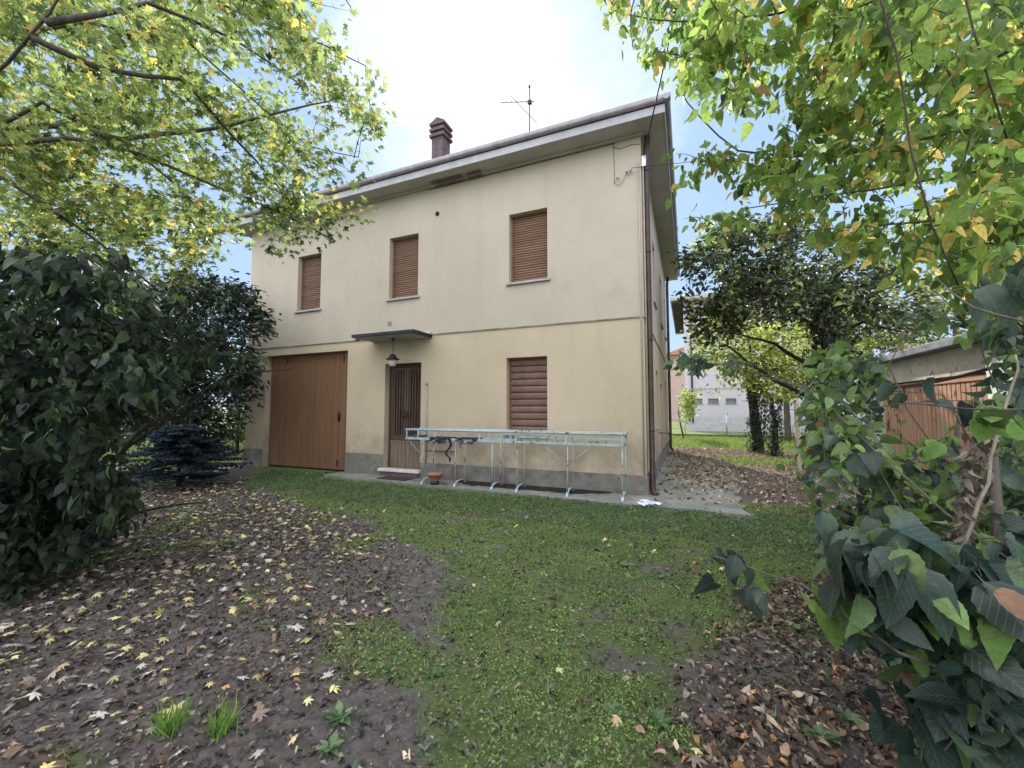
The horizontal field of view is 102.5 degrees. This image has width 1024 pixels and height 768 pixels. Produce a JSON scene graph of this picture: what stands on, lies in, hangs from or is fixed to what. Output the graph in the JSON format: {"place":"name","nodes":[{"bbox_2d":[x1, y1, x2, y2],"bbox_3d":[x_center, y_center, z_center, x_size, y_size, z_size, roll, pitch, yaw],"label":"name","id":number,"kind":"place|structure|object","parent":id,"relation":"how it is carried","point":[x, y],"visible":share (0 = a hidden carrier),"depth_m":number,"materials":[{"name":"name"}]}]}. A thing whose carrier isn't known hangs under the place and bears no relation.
{"place":"outdoors","nodes":[
{"label":"outdoors","id":0,"kind":"place"},
{"bbox_2d":[99,433,244,468],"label":"lawn grass","id":1,"kind":"structure","parent":0,"point":[141,457],"depth_m":14.62,"materials":[{"name":"green plant"}]},
{"bbox_2d":[0,411,915,767],"bbox_3d":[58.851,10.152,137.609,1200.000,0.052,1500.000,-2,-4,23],"label":"ground","id":2,"kind":"structure","parent":0,"point":[370,747],"depth_m":2.76,"materials":[{"name":"soil"}]},
{"bbox_2d":[110,411,169,457],"bbox_3d":[-12.556,0.585,13.650,3.998,3.739,3.846,3,-5,-40],"label":"laurel shrub","id":3,"kind":"object","parent":2,"relation":"on","point":[125,441],"visible":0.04,"depth_m":13.57,"materials":[{"name":"green plant"}]},
{"bbox_2d":[0,233,292,606],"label":"broadleaf shrub","id":4,"kind":"object","parent":2,"relation":"on","point":[81,374],"visible":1,"depth_m":3.38,"materials":[{"name":"green plant"}]},
{"bbox_2d":[140,690,206,738],"bbox_3d":[-1.720,1.647,2.088,0.237,0.198,0.243,-3,-4,35],"label":"grass tuft","id":5,"kind":"object","parent":2,"relation":"on","point":[173,721],"visible":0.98,"depth_m":2.06,"materials":[{"name":"green plant"}]},
{"bbox_2d":[99,424,252,486],"bbox_3d":[-6.913,1.607,8.629,2.878,1.540,3.092,-2,-4,23],"label":"spruce bush","id":6,"kind":"object","parent":2,"relation":"on","point":[184,451],"visible":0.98,"depth_m":8.32,"materials":[{"name":"green plant"}]},
{"bbox_2d":[95,262,281,462],"bbox_3d":[-8.753,-0.589,10.830,7.144,5.768,3.413,-3,-5,42],"label":"magnolia tree","id":7,"kind":"object","parent":2,"relation":"on","point":[234,304],"visible":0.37,"depth_m":9.75,"materials":[{"name":"green plant"}]},
{"bbox_2d":[0,0,397,302],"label":"maple tree","id":8,"kind":"object","parent":2,"relation":"on","point":[37,164],"visible":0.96,"depth_m":4.33,"materials":[{"name":"green plant"}]},
{"bbox_2d":[190,691,243,744],"bbox_3d":[-1.447,1.645,2.054,0.227,0.195,0.221,-2,-4,23],"label":"grass tuft","id":9,"kind":"object","parent":2,"relation":"on","point":[221,728],"visible":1,"depth_m":2.04,"materials":[{"name":"green plant"}]},
{"bbox_2d":[205,368,245,454],"bbox_3d":[-9.893,0.887,14.541,3.986,3.281,4.531,-2,-4,23],"label":"laurel shrub","id":10,"kind":"object","parent":2,"relation":"on","point":[240,431],"visible":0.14,"depth_m":14.31,"materials":[{"name":"green plant"}]},
{"bbox_2d":[316,730,344,759],"bbox_3d":[-0.857,1.705,1.940,0.133,0.052,0.121,1,-4,-17],"label":"weed rosette","id":11,"kind":"object","parent":2,"relation":"on","point":[334,741],"visible":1,"depth_m":1.94,"materials":[{"name":"green plant"}]},
{"bbox_2d":[322,700,356,726],"bbox_3d":[-0.896,1.701,2.102,0.187,0.062,0.155,-2,-4,23],"label":"weed rosette","id":12,"kind":"object","parent":2,"relation":"on","point":[336,712],"visible":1,"depth_m":2.12,"materials":[{"name":"green plant"}]},
{"bbox_2d":[381,596,391,603],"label":"weed rosette","id":13,"kind":"object","parent":2,"relation":"on","point":[387,600],"visible":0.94,"depth_m":3.44,"materials":[{"name":"green plant"}]},
{"bbox_2d":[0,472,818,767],"bbox_3d":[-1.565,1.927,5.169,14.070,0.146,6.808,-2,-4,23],"label":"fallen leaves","id":14,"kind":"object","parent":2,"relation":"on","point":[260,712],"visible":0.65,"depth_m":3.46,"materials":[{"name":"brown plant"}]},
{"bbox_2d":[423,664,440,678],"bbox_3d":[-0.474,1.737,2.471,0.113,0.044,0.114,-2,-4,23],"label":"weed rosette","id":15,"kind":"object","parent":2,"relation":"on","point":[430,671],"visible":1,"depth_m":2.47,"materials":[{"name":"green plant"}]},
{"bbox_2d":[222,91,679,495],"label":"house","id":16,"kind":"structure","parent":2,"relation":"on","point":[516,282],"depth_m":9.17,"materials":[{"name":"paint"}]},
{"bbox_2d":[294,255,321,313],"bbox_3d":[-5.535,-2.758,11.340,0.990,1.590,0.273,-2,-4,23],"label":"window","id":17,"kind":"structure","parent":16,"relation":"in","point":[311,266],"depth_m":11.45,"materials":[{"name":"brown wood"}]},
{"bbox_2d":[268,352,347,469],"bbox_3d":[-5.561,0.721,11.217,3.022,3.080,0.085,-2,-4,23],"label":"garage door","id":18,"kind":"structure","parent":16,"relation":"in","point":[308,407],"depth_m":11.20,"materials":[{"name":"paint"}]},
{"bbox_2d":[386,338,399,366],"bbox_3d":[-2.775,-0.734,9.564,0.310,0.650,0.310,-2,-4,23],"label":"lantern","id":19,"kind":"object","parent":16,"relation":"hanging from","point":[392,358],"visible":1,"depth_m":9.49,"materials":[{"name":"glass"}]},
{"bbox_2d":[385,235,419,301],"bbox_3d":[-2.615,-2.835,10.096,0.980,1.590,0.273,-2,-4,23],"label":"window","id":20,"kind":"structure","parent":16,"relation":"in","point":[405,250],"depth_m":10.19,"materials":[{"name":"brown wood"}]},
{"bbox_2d":[388,364,420,467],"bbox_3d":[-2.562,0.766,9.921,1.020,2.480,0.138,-2,-4,23],"label":"front door","id":21,"kind":"structure","parent":16,"relation":"in","point":[405,380],"depth_m":9.94,"materials":[{"name":"brown wood"}]},
{"bbox_2d":[500,85,536,130],"bbox_3d":[0.188,-6.877,11.166,0.990,2.510,0.335,0,-4,7],"label":"tv antenna","id":22,"kind":"object","parent":16,"relation":"attached to","point":[529,102],"visible":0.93,"depth_m":11.17,"materials":[{"name":"metal"}]},
{"bbox_2d":[503,357,549,436],"bbox_3d":[0.333,0.261,8.644,1.030,1.650,0.273,-2,-4,23],"label":"window","id":23,"kind":"structure","parent":16,"relation":"in","point":[527,376],"depth_m":8.72,"materials":[{"name":"brown wood"}]},
{"bbox_2d":[506,210,549,285],"bbox_3d":[0.370,-2.914,8.826,0.990,1.570,0.273,-2,-4,23],"label":"window","id":24,"kind":"structure","parent":16,"relation":"in","point":[528,231],"depth_m":8.90,"materials":[{"name":"brown wood"}]},
{"bbox_2d":[643,0,677,153],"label":"cable","id":25,"kind":"object","parent":16,"relation":"attached to","point":[656,95],"visible":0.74,"depth_m":6.22,"materials":[{"name":"black plastic"}]},
{"bbox_2d":[634,108,1000,167],"bbox_3d":[4.701,-3.882,6.455,5.632,0.740,0.010,-2,-4,31],"label":"cable","id":26,"kind":"object","parent":16,"relation":"attached to","point":[690,161],"visible":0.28,"depth_m":7.55,"materials":[{"name":"black plastic"}]},
{"bbox_2d":[0,466,904,767],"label":"grass","id":27,"kind":"structure","parent":2,"relation":"on","point":[491,575],"depth_m":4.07,"materials":[{"name":"green plant"}]},
{"bbox_2d":[0,470,922,767],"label":"leaf litter","id":28,"kind":"object","parent":2,"relation":"on","point":[756,737],"visible":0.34,"depth_m":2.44,"materials":[{"name":"brown plant"}]},
{"bbox_2d":[51,479,894,767],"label":"ground ivy","id":29,"kind":"object","parent":2,"relation":"on","point":[356,763],"visible":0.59,"depth_m":3.20,"materials":[{"name":"green plant"}]},
{"bbox_2d":[473,537,485,541],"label":"weed rosette","id":30,"kind":"object","parent":2,"relation":"on","point":[477,539],"visible":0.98,"depth_m":5.01,"materials":[{"name":"green plant"}]},
{"bbox_2d":[240,469,822,553],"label":"weeds","id":31,"kind":"object","parent":2,"relation":"on","point":[656,523],"visible":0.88,"depth_m":6.47,"materials":[{"name":"green plant"}]},
{"bbox_2d":[599,702,621,717],"bbox_3d":[0.532,1.727,2.177,0.117,0.040,0.115,2,-4,-29],"label":"weed rosette","id":32,"kind":"object","parent":2,"relation":"on","point":[614,706],"visible":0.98,"depth_m":2.18,"materials":[{"name":"green plant"}]},
{"bbox_2d":[619,560,634,569],"bbox_3d":[1.167,1.845,4.175,0.192,0.065,0.172,-2,-4,23],"label":"weed rosette","id":33,"kind":"object","parent":2,"relation":"on","point":[624,562],"visible":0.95,"depth_m":4.18,"materials":[{"name":"green plant"}]},
{"bbox_2d":[642,708,672,729],"bbox_3d":[0.751,1.714,2.095,0.127,0.055,0.128,2,-4,-23],"label":"weed rosette","id":34,"kind":"object","parent":2,"relation":"on","point":[658,714],"visible":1,"depth_m":2.11,"materials":[{"name":"green plant"}]},
{"bbox_2d":[676,386,700,437],"bbox_3d":[9.221,1.501,21.460,1.236,2.842,2.863,-2,-4,23],"label":"young tree","id":35,"kind":"object","parent":2,"relation":"on","point":[689,400],"visible":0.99,"depth_m":21.07,"materials":[{"name":"green plant"}]},
{"bbox_2d":[723,413,728,434],"bbox_3d":[12.566,2.412,24.108,0.280,1.470,0.080,-2,-4,23],"label":"marker post","id":36,"kind":"object","parent":2,"relation":"on","point":[725,415],"visible":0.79,"depth_m":24.09,"materials":[{"name":"metal"}]},
{"bbox_2d":[672,416,805,438],"bbox_3d":[14.046,2.406,22.632,36.002,1.300,0.150,-2,-4,23],"label":"wire fence","id":37,"kind":"object","parent":2,"relation":"on","point":[711,435],"visible":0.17,"depth_m":23.54,"materials":[{"name":"metal"}]},
{"bbox_2d":[766,398,784,456],"bbox_3d":[9.051,1.539,14.123,0.585,2.132,0.562,-2,-4,23],"label":"trunk","id":38,"kind":"object","parent":2,"relation":"on","point":[775,447],"visible":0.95,"depth_m":14.03,"materials":[{"name":"green plant"}]},
{"bbox_2d":[670,279,900,432],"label":"apartment building","id":39,"kind":"structure","parent":2,"relation":"on","point":[731,403],"depth_m":30.46,"materials":[{"name":"paint"}]},
{"bbox_2d":[708,398,718,403],"bbox_3d":[15.011,1.274,30.622,0.710,0.390,0.090,-2,-4,23],"label":"window","id":40,"kind":"structure","parent":39,"relation":"in","point":[712,400],"depth_m":30.63,"materials":[{"name":"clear glass"}]},
{"bbox_2d":[726,398,735,403],"bbox_3d":[16.082,1.245,30.166,0.700,0.390,0.090,-2,-4,23],"label":"window","id":41,"kind":"structure","parent":39,"relation":"in","point":[728,400],"depth_m":30.18,"materials":[{"name":"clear glass"}]},
{"bbox_2d":[683,211,893,452],"bbox_3d":[11.430,-2.724,16.329,11.732,10.888,7.036,0,-4,0],"label":"lime tree","id":42,"kind":"object","parent":2,"relation":"on","point":[753,384],"visible":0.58,"depth_m":14.86,"materials":[{"name":"green plant"}]},
{"bbox_2d":[680,254,896,441],"bbox_3d":[14.904,-1.566,21.748,11.166,9.035,12.227,-2,-4,23],"label":"autumn tree","id":43,"kind":"object","parent":2,"relation":"on","point":[787,428],"visible":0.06,"depth_m":20.58,"materials":[{"name":"green plant"}]},
{"bbox_2d":[794,403,801,475],"bbox_3d":[6.590,1.338,9.459,0.090,1.800,0.090,-2,-4,23],"label":"wooden post","id":44,"kind":"object","parent":2,"relation":"on","point":[797,443],"visible":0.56,"depth_m":9.43,"materials":[{"name":"grey wood"}]},
{"bbox_2d":[595,0,1023,318],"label":"mulberry tree","id":45,"kind":"object","parent":2,"relation":"on","point":[895,39],"visible":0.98,"depth_m":2.77,"materials":[{"name":"green plant"}]},
{"bbox_2d":[668,202,953,468],"bbox_3d":[9.123,-1.581,11.999,10.074,8.077,3.992,0,-4,-4],"label":"evergreen tree","id":46,"kind":"object","parent":2,"relation":"on","point":[825,298],"visible":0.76,"depth_m":11.12,"materials":[{"name":"green plant"}]},
{"bbox_2d":[799,723,841,746],"bbox_3d":[1.502,1.705,1.999,0.174,0.055,0.118,1,-4,-9],"label":"weed rosette","id":47,"kind":"object","parent":2,"relation":"on","point":[822,731],"visible":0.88,"depth_m":2.00,"materials":[{"name":"green plant"}]},
{"bbox_2d":[663,278,1023,554],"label":"climbing shrub","id":48,"kind":"object","parent":2,"relation":"on","point":[843,453],"visible":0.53,"depth_m":2.65,"materials":[{"name":"green plant"}]},
{"bbox_2d":[664,251,1023,767],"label":"hydrangea shrub","id":49,"kind":"object","parent":2,"relation":"on","point":[931,620],"visible":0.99,"depth_m":1.22,"materials":[{"name":"green plant"}]},
{"bbox_2d":[831,705,864,729],"bbox_3d":[1.738,1.719,2.109,0.153,0.047,0.129,-2,-4,23],"label":"weed rosette","id":50,"kind":"object","parent":2,"relation":"on","point":[852,720],"visible":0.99,"depth_m":2.12,"materials":[{"name":"green plant"}]},
{"bbox_2d":[763,256,967,400],"bbox_3d":[17.397,-1.259,20.355,10.184,8.289,8.838,2,-4,-31],"label":"autumn tree","id":51,"kind":"object","parent":2,"relation":"on","point":[924,331],"visible":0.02,"depth_m":18.24,"materials":[{"name":"green plant"}]},
{"bbox_2d":[836,494,922,505],"bbox_3d":[5.032,1.759,5.583,1.000,0.420,0.240,-2,-4,23],"label":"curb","id":52,"kind":"object","parent":2,"relation":"on","point":[841,497],"visible":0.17,"depth_m":5.67,"materials":[{"name":"concrete"}]},
{"bbox_2d":[849,274,969,403],"bbox_3d":[17.638,-1.046,16.219,7.634,7.325,9.624,-2,-4,23],"label":"autumn tree","id":53,"kind":"object","parent":2,"relation":"on","point":[923,341],"visible":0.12,"depth_m":16.28,"materials":[{"name":"green plant"}]},
{"bbox_2d":[865,333,1017,498],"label":"shed","id":54,"kind":"structure","parent":2,"relation":"on","point":[943,358],"depth_m":5.34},
{"bbox_2d":[885,382,929,498],"bbox_3d":[5.836,0.970,6.032,0.065,1.950,1.255,-2,-4,23],"label":"door leaf","id":55,"kind":"structure","parent":54,"relation":"in","point":[911,431],"depth_m":5.94,"materials":[{"name":"brown wood"}]},
{"bbox_2d":[869,362,1002,387],"bbox_3d":[4.885,-0.054,4.941,0.034,0.150,3.705,-2,-4,25],"label":"gutter","id":56,"kind":"object","parent":54,"relation":"attached to","point":[957,376],"visible":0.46,"depth_m":4.20,"materials":[{"name":"black plastic"}]},
{"bbox_2d":[927,374,987,469],"bbox_3d":[5.336,0.898,4.861,0.065,1.950,1.255,-2,-4,23],"label":"door leaf","id":57,"kind":"structure","parent":54,"relation":"in","point":[951,389],"depth_m":5.02,"materials":[{"name":"brown wood"}]},
{"bbox_2d":[928,354,1019,551],"bbox_3d":[2.077,0.801,1.845,0.320,1.837,0.514,-3,-5,39],"label":"dried vine","id":58,"kind":"object","parent":2,"relation":"on","point":[986,451],"visible":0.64,"depth_m":1.82,"materials":[{"name":"brown plant"}]},
{"bbox_2d":[324,472,643,507],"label":"pavement","id":59,"kind":"structure","parent":0,"point":[629,499],"depth_m":7.98,"materials":[{"name":"concrete"}]},
{"bbox_2d":[376,476,414,480],"bbox_3d":[-2.652,2.145,9.344,0.800,0.015,0.360,-2,-4,23],"label":"door mat","id":60,"kind":"object","parent":59,"relation":"on","point":[396,478],"depth_m":9.27,"materials":[{"name":"rubber"}]},
{"bbox_2d":[427,472,442,484],"bbox_3d":[-1.624,1.993,8.652,0.340,0.237,0.337,-2,-4,23],"label":"flower pot","id":61,"kind":"object","parent":59,"relation":"on","point":[434,477],"visible":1,"depth_m":8.57,"materials":[{"name":"ceramic"}]},
{"bbox_2d":[405,428,519,489],"bbox_3d":[-1.069,1.535,8.618,2.566,1.169,0.500,-2,-4,23],"label":"plant rack","id":62,"kind":"object","parent":59,"relation":"on","point":[489,439],"visible":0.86,"depth_m":8.52,"materials":[{"name":"metal"}]},
{"bbox_2d":[425,436,456,461],"bbox_3d":[-1.479,1.366,8.680,0.674,0.488,0.308,-2,-4,23],"label":"cloth","id":63,"kind":"object","parent":62,"relation":"hanging from","point":[440,439],"visible":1,"depth_m":8.53,"materials":[{"name":"black fabric"}]},
{"bbox_2d":[455,437,482,448],"bbox_3d":[-0.886,1.211,8.436,0.509,0.208,0.308,-2,-4,23],"label":"cloth","id":64,"kind":"object","parent":62,"relation":"on","point":[472,438],"visible":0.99,"depth_m":8.34,"materials":[{"name":"black fabric"}]},
{"bbox_2d":[458,480,611,493],"bbox_3d":[0.258,2.071,8.204,3.350,0.019,0.447,-2,-4,23],"label":"soil strip","id":65,"kind":"object","parent":59,"relation":"on","point":[530,487],"visible":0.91,"depth_m":8.15,"materials":[{"name":"black soil"}]},
{"bbox_2d":[514,430,627,500],"bbox_3d":[1.079,1.478,7.704,2.096,1.169,0.500,-2,-4,23],"label":"plant rack","id":66,"kind":"object","parent":59,"relation":"on","point":[622,444],"visible":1,"depth_m":7.61,"materials":[{"name":"metal"}]},
{"bbox_2d":[0,0,1021,410],"label":"sky","id":67,"kind":"structure","parent":0,"point":[453,61],"materials":[{"name":"white"}]},
{"bbox_2d":[667,347,685,420],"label":"brick house","id":68,"kind":"structure","parent":0,"point":[677,382],"depth_m":55.74,"materials":[{"name":"brick"}]},
{"bbox_2d":[672,434,806,466],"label":"lawn grass","id":69,"kind":"structure","parent":0,"point":[726,441],"depth_m":18.16,"materials":[{"name":"green plant"}]},
{"bbox_2d":[640,447,859,520],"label":"path","id":70,"kind":"structure","parent":0,"point":[769,492],"depth_m":8.65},
{"bbox_2d":[637,499,660,505],"bbox_3d":[2.266,1.958,6.776,0.384,0.059,0.363,-2,-4,23],"label":"plastic bag","id":71,"kind":"object","parent":70,"relation":"on","point":[645,502],"visible":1,"depth_m":6.70,"materials":[{"name":"white plastic"}]}
]}

